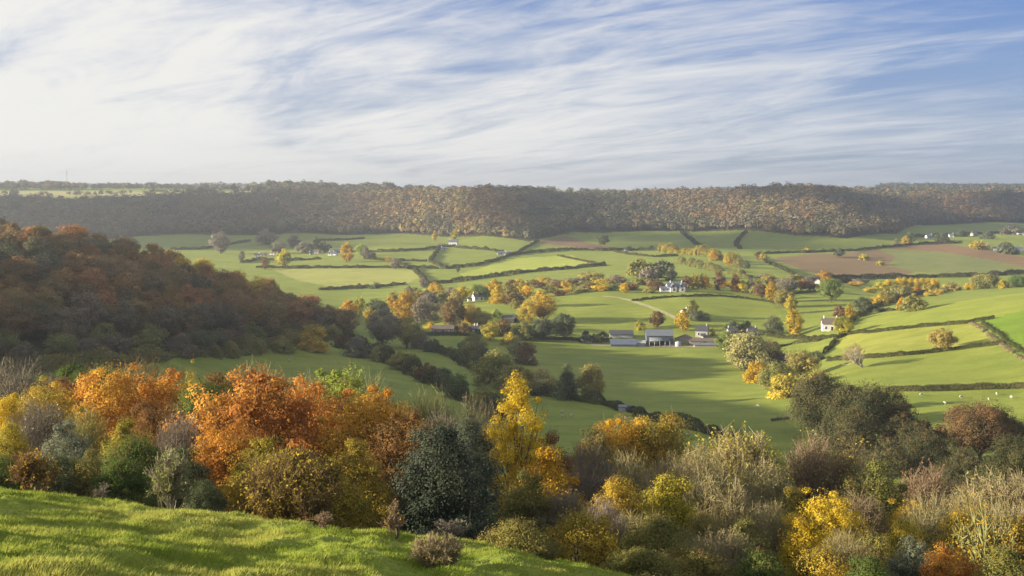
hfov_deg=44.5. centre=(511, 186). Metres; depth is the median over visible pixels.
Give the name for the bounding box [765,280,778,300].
broadleaf tree
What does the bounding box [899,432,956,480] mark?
broadleaf tree
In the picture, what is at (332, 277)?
pale meadow
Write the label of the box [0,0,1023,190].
sky
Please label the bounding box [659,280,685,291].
house
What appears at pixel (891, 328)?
hedge
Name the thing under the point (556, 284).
broadleaf tree
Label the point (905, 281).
columnar tree
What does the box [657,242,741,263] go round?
hedge
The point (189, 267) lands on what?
woodland tree
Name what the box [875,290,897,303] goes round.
shrub
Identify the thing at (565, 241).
ploughed strip
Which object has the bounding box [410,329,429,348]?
shrub
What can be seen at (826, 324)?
house
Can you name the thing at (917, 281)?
columnar tree
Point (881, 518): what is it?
shrub
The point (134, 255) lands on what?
woodland tree
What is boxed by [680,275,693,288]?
broadleaf tree
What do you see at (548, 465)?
shrub
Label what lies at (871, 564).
shrub
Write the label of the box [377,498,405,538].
dry plant
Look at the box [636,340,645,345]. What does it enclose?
shed
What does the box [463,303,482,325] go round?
broadleaf tree
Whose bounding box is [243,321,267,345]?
woodland tree
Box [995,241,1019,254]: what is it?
shrub
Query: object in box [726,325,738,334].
house
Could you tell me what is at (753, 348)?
broadleaf tree
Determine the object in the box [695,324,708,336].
house
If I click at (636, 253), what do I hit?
hedge
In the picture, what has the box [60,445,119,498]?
shrub
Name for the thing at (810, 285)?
broadleaf tree
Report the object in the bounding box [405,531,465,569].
dry plant
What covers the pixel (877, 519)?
scrub bush
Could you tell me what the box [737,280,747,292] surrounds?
broadleaf tree
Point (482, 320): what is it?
broadleaf tree
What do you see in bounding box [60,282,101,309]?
woodland tree
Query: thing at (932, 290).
shrub
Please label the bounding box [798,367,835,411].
broadleaf tree
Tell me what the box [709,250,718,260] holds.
shrub
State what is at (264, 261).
broadleaf tree
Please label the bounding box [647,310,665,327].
broadleaf tree
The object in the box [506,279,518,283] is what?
broadleaf tree
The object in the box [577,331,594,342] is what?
shrub
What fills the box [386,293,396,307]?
broadleaf tree
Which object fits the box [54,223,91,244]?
woodland tree
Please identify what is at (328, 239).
hedge
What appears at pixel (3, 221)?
woodland tree
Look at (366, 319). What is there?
broadleaf tree
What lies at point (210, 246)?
hedge
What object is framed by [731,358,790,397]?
hedge
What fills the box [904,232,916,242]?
shrub
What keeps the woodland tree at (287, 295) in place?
on the woodland floor
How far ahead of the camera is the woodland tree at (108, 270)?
535.01 m
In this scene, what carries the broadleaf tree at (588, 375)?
on the pasture at (706, 385)
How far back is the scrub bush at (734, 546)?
55.86 m
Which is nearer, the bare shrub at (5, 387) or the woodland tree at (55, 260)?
the bare shrub at (5, 387)
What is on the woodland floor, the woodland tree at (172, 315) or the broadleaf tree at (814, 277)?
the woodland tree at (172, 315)
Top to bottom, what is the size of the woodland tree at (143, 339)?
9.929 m
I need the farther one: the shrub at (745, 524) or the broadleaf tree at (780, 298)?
the broadleaf tree at (780, 298)
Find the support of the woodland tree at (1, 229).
on the woodland floor
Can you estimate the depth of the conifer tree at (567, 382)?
461.69 m
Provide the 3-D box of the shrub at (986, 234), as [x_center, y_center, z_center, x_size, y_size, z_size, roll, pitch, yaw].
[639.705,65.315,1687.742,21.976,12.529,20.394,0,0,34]
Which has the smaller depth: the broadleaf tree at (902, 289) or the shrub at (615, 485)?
the shrub at (615, 485)
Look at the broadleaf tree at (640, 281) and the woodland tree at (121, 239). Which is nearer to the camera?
the woodland tree at (121, 239)
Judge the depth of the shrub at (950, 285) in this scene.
1018.40 m
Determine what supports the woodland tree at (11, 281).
on the woodland floor
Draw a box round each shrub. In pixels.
[0,353,56,422]
[0,393,98,459]
[0,394,31,443]
[0,419,42,484]
[0,450,40,491]
[4,447,60,491]
[33,449,85,496]
[35,413,98,493]
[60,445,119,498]
[64,400,114,463]
[88,456,156,506]
[89,431,165,506]
[99,413,157,501]
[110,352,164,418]
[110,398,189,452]
[138,444,216,509]
[149,408,206,508]
[182,477,228,512]
[186,403,230,497]
[210,475,261,514]
[218,429,309,521]
[218,442,359,526]
[228,358,284,417]
[230,183,238,193]
[270,336,295,352]
[277,368,338,439]
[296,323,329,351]
[307,474,383,529]
[330,334,350,349]
[330,435,398,530]
[339,336,371,357]
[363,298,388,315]
[368,345,390,361]
[369,251,376,257]
[370,282,380,288]
[382,419,510,540]
[384,350,414,370]
[403,383,467,519]
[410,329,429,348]
[411,362,436,382]
[417,402,466,516]
[422,339,440,352]
[424,322,434,328]
[428,282,442,288]
[429,408,509,539]
[433,367,454,386]
[443,371,471,398]
[450,392,509,528]
[454,322,472,332]
[454,340,467,355]
[467,347,514,389]
[468,382,495,410]
[473,345,489,360]
[475,516,563,560]
[481,465,562,556]
[487,293,507,303]
[496,439,593,520]
[497,362,527,393]
[498,332,520,345]
[501,425,579,502]
[504,291,524,303]
[505,336,524,356]
[509,298,520,308]
[513,342,538,365]
[541,502,627,569]
[548,429,632,510]
[566,423,635,505]
[571,496,630,564]
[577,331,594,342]
[589,472,657,538]
[592,333,600,342]
[596,445,664,508]
[597,331,610,341]
[598,547,684,575]
[613,506,700,572]
[624,246,633,250]
[631,468,706,553]
[634,320,645,330]
[656,540,745,575]
[666,441,729,505]
[676,420,813,503]
[678,510,727,552]
[688,310,712,320]
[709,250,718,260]
[716,454,803,516]
[720,543,802,575]
[721,513,785,570]
[723,319,741,332]
[725,256,734,265]
[727,489,772,536]
[732,256,743,266]
[738,320,754,332]
[741,260,750,267]
[742,361,768,383]
[759,252,767,259]
[762,483,820,538]
[766,373,802,399]
[773,512,829,575]
[779,428,853,530]
[786,539,853,575]
[791,326,800,334]
[801,417,850,468]
[811,352,825,359]
[818,406,887,475]
[823,435,884,501]
[825,477,884,519]
[832,305,844,316]
[838,454,918,521]
[845,529,892,573]
[845,552,898,575]
[853,435,925,497]
[858,253,869,259]
[863,500,894,538]
[870,293,888,305]
[872,281,885,290]
[875,260,884,265]
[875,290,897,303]
[880,515,938,566]
[883,532,935,575]
[886,456,968,518]
[896,296,906,308]
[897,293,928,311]
[901,236,910,243]
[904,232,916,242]
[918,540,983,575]
[922,291,937,296]
[923,504,982,572]
[927,443,998,496]
[929,288,947,292]
[932,233,949,240]
[935,484,999,540]
[941,464,1023,531]
[943,281,961,290]
[954,230,968,236]
[968,240,989,249]
[968,511,1023,575]
[972,540,1023,575]
[978,230,995,238]
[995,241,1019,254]
[998,224,1023,234]
[998,280,1004,288]
[1003,280,1014,287]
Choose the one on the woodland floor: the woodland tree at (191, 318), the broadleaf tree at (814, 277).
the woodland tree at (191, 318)
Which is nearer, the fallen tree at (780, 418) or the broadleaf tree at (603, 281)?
the fallen tree at (780, 418)
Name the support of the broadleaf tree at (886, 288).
on the pasture at (706, 385)
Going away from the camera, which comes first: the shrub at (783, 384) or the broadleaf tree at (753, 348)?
the shrub at (783, 384)
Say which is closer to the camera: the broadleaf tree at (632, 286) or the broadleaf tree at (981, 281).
the broadleaf tree at (632, 286)
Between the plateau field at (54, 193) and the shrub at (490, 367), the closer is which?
the shrub at (490, 367)
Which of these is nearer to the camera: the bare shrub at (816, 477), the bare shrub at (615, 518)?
the bare shrub at (615, 518)
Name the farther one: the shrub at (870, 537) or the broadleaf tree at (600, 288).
the broadleaf tree at (600, 288)
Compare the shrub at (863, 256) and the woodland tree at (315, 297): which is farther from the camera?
the shrub at (863, 256)
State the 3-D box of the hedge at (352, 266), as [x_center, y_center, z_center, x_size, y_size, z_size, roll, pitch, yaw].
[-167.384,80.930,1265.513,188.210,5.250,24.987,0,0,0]
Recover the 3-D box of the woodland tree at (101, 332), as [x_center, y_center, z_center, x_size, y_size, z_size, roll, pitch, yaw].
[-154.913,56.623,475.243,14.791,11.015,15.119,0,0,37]
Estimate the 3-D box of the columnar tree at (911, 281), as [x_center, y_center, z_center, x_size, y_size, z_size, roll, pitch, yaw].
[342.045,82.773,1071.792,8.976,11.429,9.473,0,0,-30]
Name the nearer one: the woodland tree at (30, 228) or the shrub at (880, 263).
the woodland tree at (30, 228)
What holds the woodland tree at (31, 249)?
on the woodland floor
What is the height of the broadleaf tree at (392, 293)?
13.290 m
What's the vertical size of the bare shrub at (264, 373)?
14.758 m
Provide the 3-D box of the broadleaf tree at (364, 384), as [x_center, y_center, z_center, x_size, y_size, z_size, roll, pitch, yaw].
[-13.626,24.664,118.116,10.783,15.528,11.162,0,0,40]
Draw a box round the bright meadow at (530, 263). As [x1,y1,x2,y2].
[460,255,590,278]
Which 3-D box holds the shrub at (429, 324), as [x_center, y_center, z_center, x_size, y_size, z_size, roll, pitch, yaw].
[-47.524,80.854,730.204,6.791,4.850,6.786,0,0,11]
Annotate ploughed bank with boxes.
[884,243,1023,266]
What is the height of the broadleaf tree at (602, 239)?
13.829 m
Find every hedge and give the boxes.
[0,325,346,373]
[169,239,251,249]
[239,257,320,262]
[256,264,438,268]
[318,237,364,240]
[318,281,406,289]
[342,329,516,420]
[353,244,454,252]
[365,257,426,261]
[400,261,413,268]
[411,331,500,335]
[412,266,428,282]
[423,341,745,438]
[428,245,448,268]
[429,261,604,284]
[446,252,515,268]
[454,245,503,251]
[506,332,611,340]
[508,247,671,255]
[517,240,539,251]
[557,254,605,265]
[613,250,678,256]
[631,293,775,303]
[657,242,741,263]
[676,256,752,277]
[680,230,705,247]
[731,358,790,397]
[733,230,747,248]
[754,253,795,274]
[756,240,962,253]
[758,331,836,340]
[780,338,819,346]
[789,289,816,293]
[823,331,844,352]
[825,340,999,361]
[829,269,1023,278]
[838,315,994,334]
[839,288,943,327]
[872,307,903,311]
[886,382,1023,391]
[910,231,999,237]
[968,322,1023,360]
[981,320,1023,352]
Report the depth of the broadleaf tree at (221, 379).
104.52 m
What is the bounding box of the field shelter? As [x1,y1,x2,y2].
[618,404,633,411]
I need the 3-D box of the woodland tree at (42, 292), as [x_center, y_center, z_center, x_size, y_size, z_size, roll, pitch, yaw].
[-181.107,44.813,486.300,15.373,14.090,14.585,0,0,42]
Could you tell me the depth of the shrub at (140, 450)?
55.60 m
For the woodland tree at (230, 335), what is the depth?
535.45 m
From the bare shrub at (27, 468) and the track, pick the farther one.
the track
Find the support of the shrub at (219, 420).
on the woodland floor
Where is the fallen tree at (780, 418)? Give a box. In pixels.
[771,412,791,420]
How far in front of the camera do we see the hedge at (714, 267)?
1111.59 m
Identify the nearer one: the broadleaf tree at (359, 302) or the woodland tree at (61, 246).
the woodland tree at (61, 246)
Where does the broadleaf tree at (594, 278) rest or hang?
on the pasture at (706, 385)
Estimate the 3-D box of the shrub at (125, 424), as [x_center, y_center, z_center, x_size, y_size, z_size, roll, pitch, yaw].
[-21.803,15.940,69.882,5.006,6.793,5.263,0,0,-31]
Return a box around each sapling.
[142,443,201,509]
[947,484,1023,575]
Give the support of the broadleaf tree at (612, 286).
on the pasture at (706, 385)
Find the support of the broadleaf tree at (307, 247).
on the pasture at (706, 385)
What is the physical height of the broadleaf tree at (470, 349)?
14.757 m
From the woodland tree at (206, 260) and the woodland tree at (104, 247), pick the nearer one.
the woodland tree at (104, 247)
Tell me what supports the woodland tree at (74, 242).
on the woodland floor
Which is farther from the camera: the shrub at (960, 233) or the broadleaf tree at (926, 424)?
the shrub at (960, 233)
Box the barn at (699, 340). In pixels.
[688,338,714,344]
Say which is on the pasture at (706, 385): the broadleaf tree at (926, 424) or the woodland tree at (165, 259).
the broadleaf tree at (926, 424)
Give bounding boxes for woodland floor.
[0,200,1023,532]
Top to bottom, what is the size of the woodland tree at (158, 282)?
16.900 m
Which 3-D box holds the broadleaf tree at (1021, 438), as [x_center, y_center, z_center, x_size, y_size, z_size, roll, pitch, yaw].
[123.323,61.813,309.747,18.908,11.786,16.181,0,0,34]
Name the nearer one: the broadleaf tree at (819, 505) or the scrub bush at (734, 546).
the scrub bush at (734, 546)
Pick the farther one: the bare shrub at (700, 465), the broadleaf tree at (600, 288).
the broadleaf tree at (600, 288)
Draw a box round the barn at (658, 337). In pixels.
[644,329,673,346]
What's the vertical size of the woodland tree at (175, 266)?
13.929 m
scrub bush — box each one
[528,486,594,560]
[596,509,655,555]
[630,451,704,514]
[674,466,762,546]
[687,524,756,575]
[741,496,796,564]
[820,523,883,573]
[822,487,893,560]
[893,487,964,559]
[970,494,1023,563]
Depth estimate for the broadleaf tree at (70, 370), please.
118.30 m
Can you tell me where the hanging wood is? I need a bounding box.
[0,181,1023,237]
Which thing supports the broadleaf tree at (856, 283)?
on the pasture at (706, 385)
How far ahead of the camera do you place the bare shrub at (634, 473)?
87.62 m
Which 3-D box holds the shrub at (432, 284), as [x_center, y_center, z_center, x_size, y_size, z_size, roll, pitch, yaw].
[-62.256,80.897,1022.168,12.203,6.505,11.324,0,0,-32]
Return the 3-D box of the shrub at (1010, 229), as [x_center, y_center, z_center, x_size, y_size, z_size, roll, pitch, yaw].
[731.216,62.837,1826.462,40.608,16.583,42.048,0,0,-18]
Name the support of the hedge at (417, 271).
on the pasture at (706, 385)
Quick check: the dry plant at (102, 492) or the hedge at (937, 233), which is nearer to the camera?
the dry plant at (102, 492)
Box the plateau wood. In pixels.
[0,179,1023,195]
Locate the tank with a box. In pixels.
[675,341,680,346]
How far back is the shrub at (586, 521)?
49.42 m
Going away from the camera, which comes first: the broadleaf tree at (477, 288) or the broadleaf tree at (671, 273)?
the broadleaf tree at (477, 288)
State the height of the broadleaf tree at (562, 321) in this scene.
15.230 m
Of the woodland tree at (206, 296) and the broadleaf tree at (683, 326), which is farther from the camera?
the broadleaf tree at (683, 326)
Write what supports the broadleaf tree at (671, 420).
on the woodland floor
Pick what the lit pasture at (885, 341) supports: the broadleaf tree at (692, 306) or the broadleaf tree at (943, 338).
the broadleaf tree at (943, 338)
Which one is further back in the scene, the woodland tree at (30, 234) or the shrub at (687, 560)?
the woodland tree at (30, 234)
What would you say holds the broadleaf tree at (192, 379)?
on the woodland floor
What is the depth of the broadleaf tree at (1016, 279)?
1006.14 m
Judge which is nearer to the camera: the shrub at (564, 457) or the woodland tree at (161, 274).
the shrub at (564, 457)
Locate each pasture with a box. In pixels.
[0,187,1023,522]
[837,323,993,356]
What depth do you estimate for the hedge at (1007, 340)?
528.22 m
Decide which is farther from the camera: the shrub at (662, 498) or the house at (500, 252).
the house at (500, 252)
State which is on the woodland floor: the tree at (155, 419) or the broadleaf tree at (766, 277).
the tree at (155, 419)
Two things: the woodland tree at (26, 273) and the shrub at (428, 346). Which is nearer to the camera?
the woodland tree at (26, 273)
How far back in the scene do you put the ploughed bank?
1451.55 m
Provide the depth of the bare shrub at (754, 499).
73.86 m
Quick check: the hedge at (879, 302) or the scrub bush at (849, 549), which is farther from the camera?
the hedge at (879, 302)
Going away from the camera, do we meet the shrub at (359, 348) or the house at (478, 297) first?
the shrub at (359, 348)
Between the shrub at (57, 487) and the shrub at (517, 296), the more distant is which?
the shrub at (517, 296)
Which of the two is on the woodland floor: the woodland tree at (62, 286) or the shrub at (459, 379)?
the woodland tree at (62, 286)
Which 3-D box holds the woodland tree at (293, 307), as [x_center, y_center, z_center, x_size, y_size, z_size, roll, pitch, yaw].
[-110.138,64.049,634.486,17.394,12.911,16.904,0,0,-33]
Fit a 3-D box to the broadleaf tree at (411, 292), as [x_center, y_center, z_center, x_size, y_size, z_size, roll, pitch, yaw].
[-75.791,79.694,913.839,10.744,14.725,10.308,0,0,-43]
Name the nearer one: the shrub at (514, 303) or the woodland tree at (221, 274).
the woodland tree at (221, 274)
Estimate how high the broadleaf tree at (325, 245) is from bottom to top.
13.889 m
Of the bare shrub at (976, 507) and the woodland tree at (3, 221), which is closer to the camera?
the bare shrub at (976, 507)
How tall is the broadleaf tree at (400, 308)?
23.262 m
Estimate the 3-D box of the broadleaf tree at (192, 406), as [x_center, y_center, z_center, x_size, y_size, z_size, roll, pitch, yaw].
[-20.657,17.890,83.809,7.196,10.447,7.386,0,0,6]
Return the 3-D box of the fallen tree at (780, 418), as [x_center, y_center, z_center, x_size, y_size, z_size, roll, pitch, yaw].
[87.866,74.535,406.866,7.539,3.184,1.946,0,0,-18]
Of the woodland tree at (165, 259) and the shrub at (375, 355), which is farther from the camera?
the woodland tree at (165, 259)
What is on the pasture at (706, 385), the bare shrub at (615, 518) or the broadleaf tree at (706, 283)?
the broadleaf tree at (706, 283)
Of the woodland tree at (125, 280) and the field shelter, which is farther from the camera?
the woodland tree at (125, 280)
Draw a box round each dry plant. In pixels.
[93,481,111,499]
[315,510,333,528]
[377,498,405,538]
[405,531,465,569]
[433,518,471,540]
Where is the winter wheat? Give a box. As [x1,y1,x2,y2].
[880,250,1023,275]
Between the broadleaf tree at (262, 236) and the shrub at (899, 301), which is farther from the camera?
the broadleaf tree at (262, 236)
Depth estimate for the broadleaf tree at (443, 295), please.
877.31 m
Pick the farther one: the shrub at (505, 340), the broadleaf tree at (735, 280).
the broadleaf tree at (735, 280)
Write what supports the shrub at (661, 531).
on the woodland floor
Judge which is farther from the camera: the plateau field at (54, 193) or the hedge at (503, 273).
the plateau field at (54, 193)
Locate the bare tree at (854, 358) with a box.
[842,342,864,367]
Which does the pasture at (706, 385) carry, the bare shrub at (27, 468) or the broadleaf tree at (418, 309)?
the broadleaf tree at (418, 309)
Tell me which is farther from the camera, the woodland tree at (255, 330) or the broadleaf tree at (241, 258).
the broadleaf tree at (241, 258)
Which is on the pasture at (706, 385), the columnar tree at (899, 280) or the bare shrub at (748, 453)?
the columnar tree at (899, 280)
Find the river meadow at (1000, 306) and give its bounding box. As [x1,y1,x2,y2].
[858,293,1023,331]
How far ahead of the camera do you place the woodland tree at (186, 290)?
549.81 m
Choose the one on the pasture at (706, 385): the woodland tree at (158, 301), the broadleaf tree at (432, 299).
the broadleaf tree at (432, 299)
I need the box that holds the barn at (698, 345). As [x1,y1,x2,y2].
[693,343,716,347]
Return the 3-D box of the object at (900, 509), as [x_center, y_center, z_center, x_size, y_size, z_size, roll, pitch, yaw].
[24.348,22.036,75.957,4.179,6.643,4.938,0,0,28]
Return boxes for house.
[327,250,337,255]
[448,240,457,244]
[471,323,480,331]
[472,291,484,300]
[497,250,504,254]
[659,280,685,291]
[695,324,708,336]
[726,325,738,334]
[746,325,757,334]
[820,315,836,331]
[970,232,977,235]
[1015,246,1022,251]
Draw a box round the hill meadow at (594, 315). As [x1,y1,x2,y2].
[561,296,782,335]
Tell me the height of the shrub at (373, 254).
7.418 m
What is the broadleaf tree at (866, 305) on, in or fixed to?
on the pasture at (706, 385)
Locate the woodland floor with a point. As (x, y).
(38, 346)
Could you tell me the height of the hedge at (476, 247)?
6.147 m
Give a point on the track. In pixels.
(656, 309)
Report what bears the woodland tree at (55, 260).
on the woodland floor
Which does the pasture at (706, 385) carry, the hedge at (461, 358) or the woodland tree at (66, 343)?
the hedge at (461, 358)
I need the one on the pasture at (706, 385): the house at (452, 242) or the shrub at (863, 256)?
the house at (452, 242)
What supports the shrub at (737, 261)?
on the pasture at (706, 385)
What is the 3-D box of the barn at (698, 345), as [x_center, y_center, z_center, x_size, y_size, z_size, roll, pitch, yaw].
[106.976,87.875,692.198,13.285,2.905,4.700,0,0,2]
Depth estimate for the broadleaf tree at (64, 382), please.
97.71 m
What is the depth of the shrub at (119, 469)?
48.76 m
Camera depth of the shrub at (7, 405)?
79.79 m
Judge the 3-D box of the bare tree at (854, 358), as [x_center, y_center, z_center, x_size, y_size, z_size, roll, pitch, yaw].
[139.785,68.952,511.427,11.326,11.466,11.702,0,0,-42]
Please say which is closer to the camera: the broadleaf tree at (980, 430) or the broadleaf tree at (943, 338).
the broadleaf tree at (980, 430)
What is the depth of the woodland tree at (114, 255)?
566.00 m
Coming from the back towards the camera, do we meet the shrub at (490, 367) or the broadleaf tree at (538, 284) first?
the broadleaf tree at (538, 284)
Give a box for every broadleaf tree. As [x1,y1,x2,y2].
[10,372,87,438]
[38,359,132,414]
[38,374,112,453]
[57,355,163,457]
[110,358,210,433]
[147,360,326,477]
[169,376,249,440]
[178,359,201,430]
[188,412,270,503]
[198,366,275,428]
[208,231,231,253]
[237,250,244,260]
[255,228,279,244]
[260,370,363,518]
[261,257,270,268]
[270,241,286,253]
[274,248,292,265]
[275,357,399,481]
[287,234,300,246]
[294,241,314,253]
[310,237,321,249]
[312,378,422,526]
[317,242,331,251]
[339,300,357,315]
[340,241,354,261]
[348,370,405,515]
[353,296,368,315]
[354,243,365,253]
[360,246,371,258]
[361,403,444,525]
[363,307,374,325]
[364,307,402,344]
[384,291,398,306]
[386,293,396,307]
[390,258,401,268]
[391,289,417,320]
[392,315,424,347]
[397,289,415,306]
[404,286,416,296]
[410,287,422,292]
[410,295,429,324]
[413,292,421,299]
[418,277,428,287]
[422,292,444,321]
[429,285,447,291]
[431,230,437,240]
[436,290,451,303]
[438,298,466,325]
[441,287,455,294]
[447,289,465,302]
[450,229,458,239]
[457,284,467,300]
[458,332,488,359]
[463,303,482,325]
[465,283,489,297]
[472,311,497,326]
[478,319,499,339]
[478,369,564,517]
[484,279,502,290]
[490,283,504,294]
[491,309,501,320]
[495,318,510,335]
[500,283,515,294]
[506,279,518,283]
[507,320,531,340]
[512,279,529,294]
[514,369,536,393]
[516,299,536,322]
[521,285,533,297]
[526,365,558,395]
[529,289,547,301]
[529,294,558,319]
[530,282,545,287]
[530,318,559,339]
[536,276,550,281]
[541,286,557,292]
[543,280,555,286]
[550,313,576,336]
[551,279,574,287]
[552,290,566,295]
[560,279,572,288]
[566,277,587,283]
[567,287,582,293]
[571,412,670,480]
[574,271,604,280]
[574,280,597,286]
[574,286,590,291]
[574,362,605,396]
[590,277,600,281]
[590,285,607,290]
[594,278,615,284]
[596,234,610,244]
[606,284,617,290]
[607,275,626,282]
[616,407,698,489]
[619,286,629,292]
[625,257,653,278]
[626,283,639,289]
[629,277,651,284]
[638,266,659,280]
[641,287,655,292]
[646,279,664,289]
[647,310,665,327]
[650,259,675,277]
[663,267,677,280]
[674,310,691,330]
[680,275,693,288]
[685,299,698,311]
[689,273,696,288]
[695,273,702,288]
[702,275,708,288]
[712,270,725,290]
[712,329,733,350]
[721,281,730,286]
[722,329,779,370]
[730,274,740,290]
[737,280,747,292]
[746,277,755,292]
[749,286,757,294]
[752,278,761,285]
[753,283,765,297]
[757,360,796,391]
[760,273,777,281]
[761,314,783,334]
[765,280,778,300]
[765,339,790,362]
[774,276,798,290]
[774,289,795,306]
[782,368,857,432]
[782,485,871,562]
[783,295,797,312]
[783,309,805,333]
[784,348,821,378]
[787,275,796,279]
[790,273,804,279]
[797,279,805,289]
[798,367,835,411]
[802,280,815,289]
[805,275,821,279]
[814,379,920,435]
[815,270,832,279]
[815,278,844,300]
[832,248,846,257]
[833,316,853,332]
[839,277,851,282]
[844,303,856,317]
[847,281,864,286]
[851,278,869,283]
[851,296,873,315]
[862,287,877,292]
[868,418,947,459]
[874,402,914,431]
[878,286,889,290]
[881,279,893,287]
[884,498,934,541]
[889,284,897,290]
[894,284,913,294]
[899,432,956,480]
[907,417,952,450]
[921,282,935,290]
[925,328,958,348]
[933,289,943,294]
[935,396,1023,459]
[962,283,970,289]
[968,272,1002,288]
[972,433,1023,513]
[986,415,1023,453]
[1007,274,1023,286]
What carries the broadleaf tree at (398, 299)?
on the pasture at (706, 385)
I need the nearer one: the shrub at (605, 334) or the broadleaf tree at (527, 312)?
the shrub at (605, 334)
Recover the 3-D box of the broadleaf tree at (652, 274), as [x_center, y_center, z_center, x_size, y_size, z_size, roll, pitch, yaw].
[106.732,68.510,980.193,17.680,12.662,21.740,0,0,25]
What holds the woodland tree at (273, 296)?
on the woodland floor
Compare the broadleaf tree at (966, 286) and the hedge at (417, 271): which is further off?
the hedge at (417, 271)
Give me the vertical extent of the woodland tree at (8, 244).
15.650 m
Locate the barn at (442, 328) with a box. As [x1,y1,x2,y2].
[431,325,453,333]
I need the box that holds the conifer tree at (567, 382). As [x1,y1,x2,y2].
[553,363,579,400]
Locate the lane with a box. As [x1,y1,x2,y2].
[591,344,717,346]
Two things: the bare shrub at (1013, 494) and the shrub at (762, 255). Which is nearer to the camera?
the bare shrub at (1013, 494)
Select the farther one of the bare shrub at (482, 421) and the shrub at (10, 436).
the bare shrub at (482, 421)
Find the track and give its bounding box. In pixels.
[603,296,676,319]
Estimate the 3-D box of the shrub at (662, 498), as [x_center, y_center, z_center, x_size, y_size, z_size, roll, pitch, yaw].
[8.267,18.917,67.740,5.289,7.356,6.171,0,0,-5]
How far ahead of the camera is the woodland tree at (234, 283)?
603.93 m
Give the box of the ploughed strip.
[538,236,617,250]
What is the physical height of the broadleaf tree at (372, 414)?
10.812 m
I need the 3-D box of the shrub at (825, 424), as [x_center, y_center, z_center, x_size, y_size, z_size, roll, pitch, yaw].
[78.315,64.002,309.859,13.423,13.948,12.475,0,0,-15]
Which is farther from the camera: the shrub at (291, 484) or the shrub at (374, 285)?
the shrub at (374, 285)
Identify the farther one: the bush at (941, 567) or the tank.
the tank
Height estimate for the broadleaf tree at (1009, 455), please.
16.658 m
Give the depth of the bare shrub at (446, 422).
100.11 m
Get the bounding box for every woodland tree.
[0,216,10,229]
[0,223,17,238]
[0,228,29,258]
[0,239,23,258]
[0,246,22,268]
[0,254,39,285]
[0,261,13,286]
[0,274,34,297]
[0,285,41,313]
[0,298,17,330]
[0,298,41,340]
[0,329,20,355]
[0,339,7,358]
[5,222,26,252]
[7,339,42,369]
[17,229,49,252]
[20,254,53,285]
[21,225,55,239]
[21,236,58,259]
[26,300,51,338]
[27,224,57,247]
[30,249,64,273]
[30,274,72,296]
[30,285,68,319]
[42,332,79,355]
[45,240,80,261]
[46,267,84,299]
[51,230,73,247]
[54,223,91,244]
[58,237,86,255]
[58,250,102,278]
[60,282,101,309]
[67,288,107,331]
[76,236,112,254]
[76,268,111,292]
[81,243,106,260]
[87,254,119,266]
[89,322,121,347]
[90,257,117,286]
[90,288,128,327]
[91,232,116,257]
[100,248,128,264]
[105,270,143,299]
[105,299,141,336]
[109,235,141,250]
[109,238,142,259]
[110,288,137,312]
[111,260,144,285]
[124,247,148,275]
[127,297,156,331]
[128,330,164,354]
[133,323,170,345]
[136,271,175,300]
[138,289,172,311]
[139,258,167,279]
[140,242,169,260]
[143,251,177,270]
[147,271,172,295]
[149,304,184,341]
[152,267,192,292]
[161,249,183,264]
[161,284,191,317]
[162,263,187,275]
[164,331,198,357]
[168,303,199,337]
[170,255,199,273]
[175,284,209,317]
[175,328,216,352]
[176,261,199,281]
[181,301,215,330]
[185,286,218,304]
[189,273,211,290]
[191,260,217,276]
[193,257,218,271]
[197,265,217,282]
[198,300,236,330]
[212,270,234,280]
[217,328,236,347]
[218,270,245,285]
[218,276,248,297]
[235,271,248,288]
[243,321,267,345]
[247,275,275,290]
[253,285,275,299]
[255,300,287,326]
[256,277,279,292]
[259,289,288,317]
[276,289,290,315]
[278,319,302,338]
[282,292,300,300]
[282,300,313,321]
[284,296,317,319]
[300,318,320,327]
[301,293,323,305]
[304,305,326,321]
[316,317,330,333]
[318,304,343,324]
[335,308,361,330]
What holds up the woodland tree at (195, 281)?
on the woodland floor
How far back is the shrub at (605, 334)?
708.88 m
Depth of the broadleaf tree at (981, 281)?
1017.15 m
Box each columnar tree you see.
[894,276,903,286]
[902,277,909,288]
[907,278,914,287]
[913,278,920,286]
[919,277,926,285]
[928,278,937,286]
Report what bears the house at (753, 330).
on the pasture at (706, 385)
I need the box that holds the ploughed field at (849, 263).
[773,249,914,278]
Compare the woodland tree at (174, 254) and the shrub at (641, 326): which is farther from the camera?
the shrub at (641, 326)
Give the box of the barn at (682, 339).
[675,334,692,343]
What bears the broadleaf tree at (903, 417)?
on the pasture at (706, 385)
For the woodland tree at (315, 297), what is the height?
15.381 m
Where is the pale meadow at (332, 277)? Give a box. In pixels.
[273,268,418,286]
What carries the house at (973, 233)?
on the pasture at (706, 385)
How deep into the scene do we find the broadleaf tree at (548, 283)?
947.09 m
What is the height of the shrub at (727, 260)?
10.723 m
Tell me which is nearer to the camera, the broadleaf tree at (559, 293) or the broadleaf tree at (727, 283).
the broadleaf tree at (559, 293)
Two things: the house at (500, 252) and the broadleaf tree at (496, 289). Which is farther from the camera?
the house at (500, 252)
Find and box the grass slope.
[0,489,626,575]
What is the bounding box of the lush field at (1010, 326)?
[980,310,1023,355]
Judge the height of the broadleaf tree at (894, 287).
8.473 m
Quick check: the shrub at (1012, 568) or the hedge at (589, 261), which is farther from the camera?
the hedge at (589, 261)
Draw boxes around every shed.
[501,315,518,322]
[609,330,633,337]
[609,339,636,346]
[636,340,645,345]
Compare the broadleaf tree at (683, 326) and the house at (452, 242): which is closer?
the broadleaf tree at (683, 326)
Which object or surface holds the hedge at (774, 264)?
on the pasture at (706, 385)
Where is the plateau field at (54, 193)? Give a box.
[0,191,251,196]

